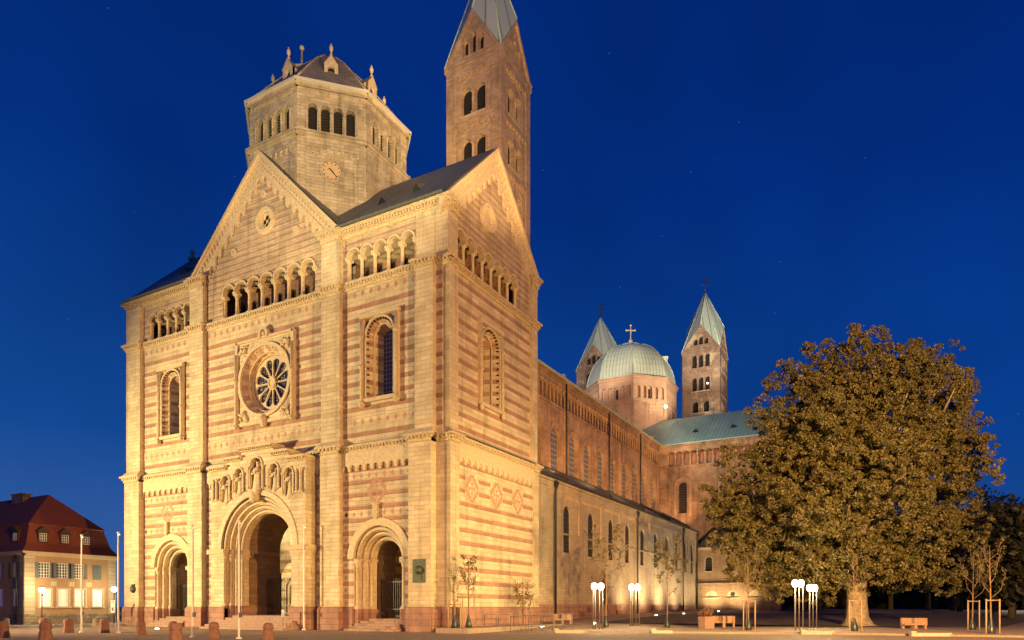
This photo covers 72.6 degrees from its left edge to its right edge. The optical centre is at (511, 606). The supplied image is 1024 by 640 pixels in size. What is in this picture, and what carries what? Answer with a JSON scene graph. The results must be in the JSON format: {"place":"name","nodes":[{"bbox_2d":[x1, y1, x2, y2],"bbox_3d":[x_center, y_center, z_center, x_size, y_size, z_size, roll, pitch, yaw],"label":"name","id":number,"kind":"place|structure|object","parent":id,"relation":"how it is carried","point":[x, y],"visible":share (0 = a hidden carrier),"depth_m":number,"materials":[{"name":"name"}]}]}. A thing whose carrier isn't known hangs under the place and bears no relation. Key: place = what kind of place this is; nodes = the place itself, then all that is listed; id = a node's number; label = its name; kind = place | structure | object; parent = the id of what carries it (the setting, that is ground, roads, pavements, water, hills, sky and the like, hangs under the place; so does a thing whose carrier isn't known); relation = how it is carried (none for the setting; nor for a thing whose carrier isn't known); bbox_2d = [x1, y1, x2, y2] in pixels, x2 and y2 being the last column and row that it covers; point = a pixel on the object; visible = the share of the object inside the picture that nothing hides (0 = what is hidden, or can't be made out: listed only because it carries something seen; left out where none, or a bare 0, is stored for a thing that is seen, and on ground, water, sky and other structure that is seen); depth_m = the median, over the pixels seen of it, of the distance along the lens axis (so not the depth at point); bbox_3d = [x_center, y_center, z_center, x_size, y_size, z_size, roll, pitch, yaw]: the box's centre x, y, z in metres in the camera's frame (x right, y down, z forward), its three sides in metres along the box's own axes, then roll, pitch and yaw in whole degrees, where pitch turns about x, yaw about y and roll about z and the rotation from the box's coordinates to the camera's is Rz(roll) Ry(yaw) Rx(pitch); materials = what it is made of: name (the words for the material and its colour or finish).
{"place":"outdoors","nodes":[
{"label":"outdoors","id":0,"kind":"place"},
{"bbox_2d":[0,493,119,624],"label":"town house","id":1,"kind":"structure","parent":0,"point":[40,541],"depth_m":69.18,"materials":[{"name":"paint"}]},
{"bbox_2d":[0,563,2,577],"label":"window","id":2,"kind":"structure","parent":1,"relation":"in","point":[1,564],"depth_m":68.33,"materials":[{"name":"grey glass"}]},
{"bbox_2d":[13,562,14,576],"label":"window","id":3,"kind":"structure","parent":1,"relation":"in","point":[13,562],"depth_m":67.20,"materials":[{"name":"grey glass"}]},
{"bbox_2d":[39,562,48,577],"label":"window","id":4,"kind":"structure","parent":1,"relation":"in","point":[43,567],"depth_m":67.68,"materials":[{"name":"white glass"}]},
{"bbox_2d":[57,563,66,577],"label":"window","id":5,"kind":"structure","parent":1,"relation":"in","point":[61,568],"depth_m":69.08,"materials":[{"name":"white glass"}]},
{"bbox_2d":[74,564,83,578],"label":"window","id":6,"kind":"structure","parent":1,"relation":"in","point":[77,567],"depth_m":70.48,"materials":[{"name":"white glass"}]},
{"bbox_2d":[0,634,1023,639],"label":"road","id":7,"kind":"structure","parent":0,"point":[469,637],"depth_m":38.60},
{"bbox_2d":[190,524,195,636],"bbox_3d":[-17.862,-1.470,38.988,0.360,6.340,0.304,0,0,29],"label":"flagpole","id":8,"kind":"object","parent":7,"relation":"on","point":[193,612],"visible":0.94,"depth_m":38.95,"materials":[{"name":"beige metal"}]},
{"bbox_2d":[236,520,241,638],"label":"flagpole","id":9,"kind":"object","parent":7,"relation":"on","point":[239,596],"visible":1,"depth_m":36.98,"materials":[{"name":"beige metal"}]},
{"bbox_2d":[908,631,951,635],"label":"kerb block","id":10,"kind":"structure","parent":7,"relation":"on","point":[912,633],"depth_m":40.14,"materials":[{"name":"beige stone"}]},
{"bbox_2d":[0,0,1023,606],"label":"sky","id":11,"kind":"structure","parent":0,"point":[827,166],"materials":[{"name":"blue"}]},
{"bbox_2d":[9,607,1023,634],"bbox_3d":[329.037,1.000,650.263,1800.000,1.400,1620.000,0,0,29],"label":"ground","id":12,"kind":"structure","parent":0,"point":[579,623],"depth_m":54.91,"materials":[{"name":"stone"}]},
{"bbox_2d":[0,621,9,637],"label":"stone bollard","id":13,"kind":"object","parent":12,"relation":"on","point":[4,630],"visible":0.9,"depth_m":37.95,"materials":[{"name":"red stone"}]},
{"bbox_2d":[39,586,44,617],"bbox_3d":[-43.854,-0.120,64.987,0.520,3.640,0.520,0,0,29],"label":"street lamp","id":14,"kind":"object","parent":12,"relation":"on","point":[41,589],"visible":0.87,"depth_m":64.94,"materials":[{"name":"grey metal"}]},
{"bbox_2d":[38,618,48,630],"bbox_3d":[-32.620,1.250,48.506,0.628,1.000,0.628,0,0,29],"label":"stone bollard","id":15,"kind":"object","parent":12,"relation":"on","point":[43,620],"visible":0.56,"depth_m":48.31,"materials":[{"name":"red stone"}]},
{"bbox_2d":[38,622,52,639],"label":"stone bollard","id":16,"kind":"object","parent":12,"relation":"on","point":[45,630],"visible":1,"depth_m":35.13,"materials":[{"name":"red stone"}]},
{"bbox_2d":[62,618,73,632],"bbox_3d":[-29.068,1.250,45.630,0.628,1.000,0.628,0,0,29],"label":"stone bollard","id":17,"kind":"object","parent":12,"relation":"on","point":[68,627],"visible":0.88,"depth_m":45.42,"materials":[{"name":"red stone"}]},
{"bbox_2d":[79,534,83,632],"bbox_3d":[-28.576,-1.570,46.273,0.360,6.540,0.304,0,0,29],"label":"flagpole","id":18,"kind":"object","parent":12,"relation":"on","point":[82,611],"visible":1,"depth_m":46.23,"materials":[{"name":"beige metal"}]},
{"bbox_2d":[92,618,97,625],"bbox_3d":[-36.666,1.363,61.248,0.471,0.750,0.471,0,0,29],"label":"stone bollard","id":19,"kind":"object","parent":12,"relation":"on","point":[94,621],"visible":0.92,"depth_m":61.09,"materials":[{"name":"beige stone"}]},
{"bbox_2d":[98,618,109,632],"bbox_3d":[-26.571,1.250,45.394,0.628,1.000,0.628,0,0,29],"label":"stone bollard","id":20,"kind":"object","parent":12,"relation":"on","point":[104,626],"visible":0.88,"depth_m":45.18,"materials":[{"name":"red stone"}]},
{"bbox_2d":[111,600,114,612],"bbox_3d":[-35.144,0.550,61.339,0.340,2.300,0.099,0,0,-6],"label":"notice sign","id":21,"kind":"object","parent":12,"relation":"on","point":[112,606],"visible":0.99,"depth_m":61.30,"materials":[{"name":"grey metal"}]},
{"bbox_2d":[111,586,116,622],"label":"street lamp","id":22,"kind":"object","parent":12,"relation":"on","point":[114,589],"visible":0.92,"depth_m":70.49,"materials":[{"name":"white glass"}]},
{"bbox_2d":[116,531,120,632],"bbox_3d":[-25.699,-1.620,45.484,0.360,6.640,0.304,0,0,29],"label":"flagpole","id":23,"kind":"object","parent":12,"relation":"on","point":[118,612],"visible":0.98,"depth_m":45.45,"materials":[{"name":"beige metal"}]},
{"bbox_2d":[135,621,146,635],"bbox_3d":[-22.160,1.286,41.589,0.578,0.920,0.578,0,0,29],"label":"stone bollard","id":24,"kind":"object","parent":12,"relation":"on","point":[140,628],"visible":0.89,"depth_m":41.39,"materials":[{"name":"red stone"}]},
{"bbox_2d":[168,621,175,635],"bbox_3d":[-19.739,1.286,40.595,0.578,0.920,0.578,0,0,29],"label":"stone bollard","id":25,"kind":"object","parent":12,"relation":"on","point":[171,622],"visible":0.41,"depth_m":40.41,"materials":[{"name":"red stone"}]},
{"bbox_2d":[169,622,182,639],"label":"stone bollard","id":26,"kind":"object","parent":12,"relation":"on","point":[175,628],"visible":1,"depth_m":33.56,"materials":[{"name":"red stone"}]},
{"bbox_2d":[208,622,219,638],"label":"stone bollard","id":27,"kind":"object","parent":12,"relation":"on","point":[213,633],"visible":0.89,"depth_m":37.32,"materials":[{"name":"red stone"}]},
{"bbox_2d":[262,622,273,639],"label":"stone bollard","id":28,"kind":"object","parent":12,"relation":"on","point":[268,628],"visible":1,"depth_m":35.74,"materials":[{"name":"red stone"}]},
{"bbox_2d":[302,525,306,629],"bbox_3d":[-15.263,-2.170,51.146,0.360,7.740,0.304,0,0,29],"label":"flagpole","id":29,"kind":"object","parent":12,"relation":"on","point":[304,612],"visible":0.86,"depth_m":51.12,"materials":[{"name":"beige metal"}]},
{"bbox_2d":[119,0,788,631],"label":"cathedral","id":30,"kind":"structure","parent":12,"relation":"on","point":[331,346],"depth_m":55.87,"materials":[{"name":"stone"}]},
{"bbox_2d":[155,362,184,444],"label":"arched window","id":31,"kind":"structure","parent":30,"relation":"in","point":[170,386],"depth_m":61.11,"materials":[{"name":"stone"}]},
{"bbox_2d":[233,326,295,429],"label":"rose window","id":32,"kind":"structure","parent":30,"relation":"in","point":[264,381],"depth_m":55.59,"materials":[{"name":"stone"}]},
{"bbox_2d":[358,306,400,407],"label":"arched window","id":33,"kind":"structure","parent":30,"relation":"in","point":[379,367],"depth_m":49.99,"materials":[{"name":"stone"}]},
{"bbox_2d":[477,317,505,419],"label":"arched window","id":34,"kind":"structure","parent":30,"relation":"in","point":[491,353],"depth_m":52.80,"materials":[{"name":"stone"}]},
{"bbox_2d":[551,428,556,469],"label":"clerestory window","id":35,"kind":"structure","parent":30,"relation":"in","point":[553,434],"depth_m":80.29,"materials":[{"name":"grey glass"}]},
{"bbox_2d":[563,507,568,552],"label":"aisle window","id":36,"kind":"structure","parent":30,"relation":"in","point":[565,514],"depth_m":65.97,"materials":[{"name":"black glass"}]},
{"bbox_2d":[569,437,573,476],"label":"clerestory window","id":37,"kind":"structure","parent":30,"relation":"in","point":[571,444],"depth_m":84.75,"materials":[{"name":"grey glass"}]},
{"bbox_2d":[584,444,587,482],"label":"clerestory window","id":38,"kind":"structure","parent":30,"relation":"in","point":[585,448],"depth_m":88.57,"materials":[{"name":"grey glass"}]},
{"bbox_2d":[588,514,592,556],"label":"aisle window","id":39,"kind":"structure","parent":30,"relation":"in","point":[590,523],"depth_m":71.14,"materials":[{"name":"black glass"}]},
{"bbox_2d":[598,452,600,487],"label":"clerestory window","id":40,"kind":"structure","parent":30,"relation":"in","point":[599,456],"depth_m":92.73,"materials":[{"name":"grey glass"}]},
{"bbox_2d":[602,579,605,604],"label":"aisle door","id":41,"kind":"structure","parent":30,"relation":"in","point":[604,590],"depth_m":74.93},
{"bbox_2d":[608,520,611,559],"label":"aisle window","id":42,"kind":"structure","parent":30,"relation":"in","point":[610,523],"depth_m":75.84,"materials":[{"name":"black glass"}]},
{"bbox_2d":[610,458,613,491],"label":"clerestory window","id":43,"kind":"structure","parent":30,"relation":"in","point":[611,462],"depth_m":96.64,"materials":[{"name":"grey glass"}]},
{"bbox_2d":[622,465,624,497],"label":"clerestory window","id":44,"kind":"structure","parent":30,"relation":"in","point":[623,469],"depth_m":100.88,"materials":[{"name":"grey glass"}]},
{"bbox_2d":[625,525,628,562],"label":"aisle window","id":45,"kind":"structure","parent":30,"relation":"in","point":[626,529],"depth_m":80.92,"materials":[{"name":"black glass"}]},
{"bbox_2d":[632,470,634,501],"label":"clerestory window","id":46,"kind":"structure","parent":30,"relation":"in","point":[633,477],"depth_m":104.72,"materials":[{"name":"grey glass"}]},
{"bbox_2d":[640,530,642,564],"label":"aisle window","id":47,"kind":"structure","parent":30,"relation":"in","point":[641,534],"depth_m":85.37,"materials":[{"name":"black glass"}]},
{"bbox_2d":[641,475,643,504],"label":"clerestory window","id":48,"kind":"structure","parent":30,"relation":"in","point":[642,481],"depth_m":108.44,"materials":[{"name":"grey glass"}]},
{"bbox_2d":[651,479,652,508],"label":"clerestory window","id":49,"kind":"structure","parent":30,"relation":"in","point":[651,479],"depth_m":112.43,"materials":[{"name":"grey glass"}]},
{"bbox_2d":[654,534,656,567],"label":"aisle window","id":50,"kind":"structure","parent":30,"relation":"in","point":[655,540],"depth_m":90.32,"materials":[{"name":"black glass"}]},
{"bbox_2d":[665,538,667,567],"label":"aisle window","id":51,"kind":"structure","parent":30,"relation":"in","point":[666,538],"depth_m":94.63,"materials":[{"name":"black glass"}]},
{"bbox_2d":[679,482,686,512],"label":"transept window","id":52,"kind":"structure","parent":30,"relation":"in","point":[683,486],"depth_m":113.54,"materials":[{"name":"black glass"}]},
{"bbox_2d":[684,543,685,571],"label":"aisle window","id":53,"kind":"structure","parent":30,"relation":"in","point":[684,543],"depth_m":102.67,"materials":[{"name":"black glass"}]},
{"bbox_2d":[723,478,731,508],"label":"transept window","id":54,"kind":"structure","parent":30,"relation":"in","point":[729,480],"depth_m":110.03,"materials":[{"name":"black glass"}]},
{"bbox_2d":[436,624,565,633],"bbox_3d":[-0.252,1.580,50.912,2.450,0.440,14.900,0,0,29],"label":"planting strip","id":55,"kind":"object","parent":12,"relation":"on","point":[478,629],"visible":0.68,"depth_m":46.06,"materials":[{"name":"beige stone"}]},
{"bbox_2d":[448,567,460,627],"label":"young tree","id":56,"kind":"object","parent":55,"relation":"on","point":[454,624],"visible":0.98,"depth_m":44.88,"materials":[{"name":"brown plant"}]},
{"bbox_2d":[459,552,478,627],"bbox_3d":[-2.920,-1.133,46.181,1.394,4.989,1.464,0,0,29],"label":"young tree","id":57,"kind":"object","parent":55,"relation":"on","point":[468,624],"visible":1,"depth_m":46.10,"materials":[{"name":"brown plant"}]},
{"bbox_2d":[511,577,534,624],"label":"young tree","id":58,"kind":"object","parent":55,"relation":"on","point":[522,595],"visible":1,"depth_m":52.35,"materials":[{"name":"brown plant"}]},
{"bbox_2d":[553,614,571,623],"bbox_3d":[4.101,1.004,56.676,1.476,0.792,0.540,0,0,0],"label":"block bench","id":59,"kind":"object","parent":55,"relation":"on","point":[565,617],"visible":0.8,"depth_m":56.42,"materials":[{"name":"brown stone"}]},
{"bbox_2d":[510,613,572,631],"bbox_3d":[2.050,1.061,47.600,4.636,1.278,0.051,0,0,-20],"label":"hand rail","id":60,"kind":"object","parent":12,"relation":"on","point":[552,625],"visible":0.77,"depth_m":47.76,"materials":[{"name":"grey metal"}]},
{"bbox_2d":[555,628,584,632],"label":"kerb block","id":61,"kind":"structure","parent":12,"relation":"on","point":[557,630],"depth_m":45.03,"materials":[{"name":"beige stone"}]},
{"bbox_2d":[583,523,628,626],"bbox_3d":[7.198,-2.469,52.752,3.419,8.007,3.100,0,0,29],"label":"young tree","id":62,"kind":"object","parent":12,"relation":"on","point":[605,622],"visible":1,"depth_m":52.78,"materials":[{"name":"brown plant"}]},
{"bbox_2d":[629,584,639,626],"bbox_3d":[9.499,-0.121,54.039,0.896,3.300,0.420,0,0,0],"label":"street lamp","id":63,"kind":"object","parent":12,"relation":"on","point":[631,586],"visible":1,"depth_m":53.85,"materials":[{"name":"grey metal"}]},
{"bbox_2d":[651,629,672,632],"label":"kerb block","id":64,"kind":"structure","parent":12,"relation":"on","point":[660,631],"depth_m":44.43,"materials":[{"name":"beige stone"}]},
{"bbox_2d":[782,515,797,609],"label":"park tree","id":65,"kind":"object","parent":12,"relation":"on","point":[784,604],"depth_m":111.70,"materials":[{"name":"green plant"}]},
{"bbox_2d":[787,530,833,609],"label":"park tree","id":66,"kind":"object","parent":12,"relation":"on","point":[814,607],"depth_m":104.77,"materials":[{"name":"green plant"}]},
{"bbox_2d":[807,585,817,627],"bbox_3d":[22.148,0.025,51.397,0.798,3.350,0.420,0,0,0],"label":"street lamp","id":67,"kind":"object","parent":12,"relation":"on","point":[812,588],"visible":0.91,"depth_m":51.23,"materials":[{"name":"grey metal"}]},
{"bbox_2d":[799,629,834,634],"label":"kerb block","id":68,"kind":"structure","parent":12,"relation":"on","point":[803,631],"depth_m":42.93,"materials":[{"name":"beige stone"}]},
{"bbox_2d":[698,323,1005,626],"bbox_3d":[26.514,-10.485,56.143,21.608,24.570,20.718,0,0,29],"label":"plane tree","id":69,"kind":"object","parent":12,"relation":"on","point":[842,496],"visible":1,"depth_m":53.09,"materials":[{"name":"green plant"}]},
{"bbox_2d":[872,515,924,609],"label":"park tree","id":70,"kind":"object","parent":12,"relation":"on","point":[890,599],"visible":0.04,"depth_m":111.66,"materials":[{"name":"green plant"}]},
{"bbox_2d":[786,583,1023,608],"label":"park thicket","id":71,"kind":"object","parent":12,"relation":"on","point":[913,599],"visible":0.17,"depth_m":140.82,"materials":[{"name":"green plant"}]},
{"bbox_2d":[793,586,1023,608],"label":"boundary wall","id":72,"kind":"structure","parent":12,"relation":"on","point":[939,607],"depth_m":141.50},
{"bbox_2d":[900,618,927,628],"bbox_3d":[29.138,1.240,50.508,1.640,0.880,0.600,0,0,0],"label":"block bench","id":73,"kind":"object","parent":12,"relation":"on","point":[913,623],"visible":0.82,"depth_m":50.28,"materials":[{"name":"brown stone"}]},
{"bbox_2d":[886,511,967,609],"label":"park tree","id":74,"kind":"object","parent":12,"relation":"on","point":[928,601],"visible":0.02,"depth_m":103.73,"materials":[{"name":"green plant"}]},
{"bbox_2d":[911,520,984,611],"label":"park tree","id":75,"kind":"object","parent":12,"relation":"on","point":[959,597],"visible":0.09,"depth_m":92.51,"materials":[{"name":"green plant"}]},
{"bbox_2d":[916,507,980,610],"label":"park tree","id":76,"kind":"object","parent":12,"relation":"on","point":[953,604],"visible":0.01,"depth_m":98.69,"materials":[{"name":"green plant"}]},
{"bbox_2d":[927,501,1021,612],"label":"park tree","id":77,"kind":"object","parent":12,"relation":"on","point":[994,605],"visible":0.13,"depth_m":86.57,"materials":[{"name":"green plant"}]},
{"bbox_2d":[936,484,1023,609],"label":"park tree","id":78,"kind":"object","parent":12,"relation":"on","point":[1000,499],"visible":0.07,"depth_m":116.46,"materials":[{"name":"green plant"}]},
{"bbox_2d":[972,497,1021,512],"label":"park tree","id":79,"kind":"object","parent":12,"relation":"on","point":[1013,500],"visible":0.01,"depth_m":124.56,"materials":[{"name":"green plant"}]},
{"bbox_2d":[985,515,1016,582],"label":"park tree","id":80,"kind":"object","parent":12,"relation":"on","point":[992,558],"visible":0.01,"depth_m":80.50,"materials":[{"name":"green plant"}]},
{"bbox_2d":[563,626,1023,637],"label":"pavement","id":81,"kind":"structure","parent":0,"point":[977,632],"depth_m":46.70,"materials":[{"name":"beige stone"}]},
{"bbox_2d":[591,583,603,628],"bbox_3d":[6.026,-0.038,48.989,0.896,3.300,0.420,0,0,0],"label":"street lamp","id":82,"kind":"object","parent":81,"relation":"on","point":[594,586],"visible":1,"depth_m":48.84,"materials":[{"name":"grey metal"}]},
{"bbox_2d":[652,530,687,627],"bbox_3d":[12.017,-2.132,52.946,2.747,7.426,2.552,0,0,15],"label":"young tree","id":83,"kind":"object","parent":81,"relation":"on","point":[670,568],"visible":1,"depth_m":52.95,"materials":[{"name":"brown plant"}]},
{"bbox_2d":[698,607,714,628],"bbox_3d":[14.357,0.781,51.510,0.905,1.598,1.009,0,0,-22],"label":"square planter","id":84,"kind":"object","parent":81,"relation":"on","point":[706,622],"visible":0.99,"depth_m":51.21,"materials":[{"name":"brown"}]},
{"bbox_2d":[712,616,734,627],"bbox_3d":[15.981,1.120,52.745,1.640,0.880,0.600,0,0,0],"label":"block bench","id":85,"kind":"object","parent":81,"relation":"on","point":[722,620],"visible":0.75,"depth_m":52.46,"materials":[{"name":"brown stone"}]},
{"bbox_2d":[735,542,764,629],"bbox_3d":[16.052,-1.460,47.074,1.798,6.081,2.102,0,0,-37],"label":"young tree","id":86,"kind":"object","parent":81,"relation":"on","point":[748,626],"visible":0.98,"depth_m":47.20,"materials":[{"name":"brown plant"}]},
{"bbox_2d":[792,580,803,630],"bbox_3d":[19.082,-0.120,46.465,0.798,3.400,0.420,0,0,0],"label":"street lamp","id":87,"kind":"object","parent":81,"relation":"on","point":[796,583],"visible":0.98,"depth_m":46.36,"materials":[{"name":"grey metal"}]},
{"bbox_2d":[846,555,862,630],"bbox_3d":[22.332,-0.920,45.454,0.933,5.001,0.981,0,0,6],"label":"young tree","id":88,"kind":"object","parent":81,"relation":"on","point":[854,626],"visible":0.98,"depth_m":45.39,"materials":[{"name":"brown plant"}]},
{"bbox_2d":[957,545,992,629],"bbox_3d":[32.092,-1.395,48.295,2.170,5.954,1.935,0,0,29],"label":"young tree","id":89,"kind":"object","parent":81,"relation":"on","point":[971,626],"visible":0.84,"depth_m":48.18,"materials":[{"name":"brown plant"}]},
{"bbox_2d":[973,536,1009,633],"bbox_3d":[28.297,-1.310,41.127,1.779,5.782,1.730,0,0,29],"label":"young tree","id":90,"kind":"object","parent":81,"relation":"on","point":[990,629],"visible":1,"depth_m":41.01,"materials":[{"name":"brown plant"}]},
{"bbox_2d":[600,613,1023,627],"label":"churchyard path","id":91,"kind":"structure","parent":0,"point":[893,620],"depth_m":67.43,"materials":[{"name":"grey stone"}]},
{"bbox_2d":[949,493,1023,617],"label":"park tree","id":92,"kind":"object","parent":91,"relation":"on","point":[1011,525],"visible":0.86,"depth_m":70.12,"materials":[{"name":"green plant"}]}
]}

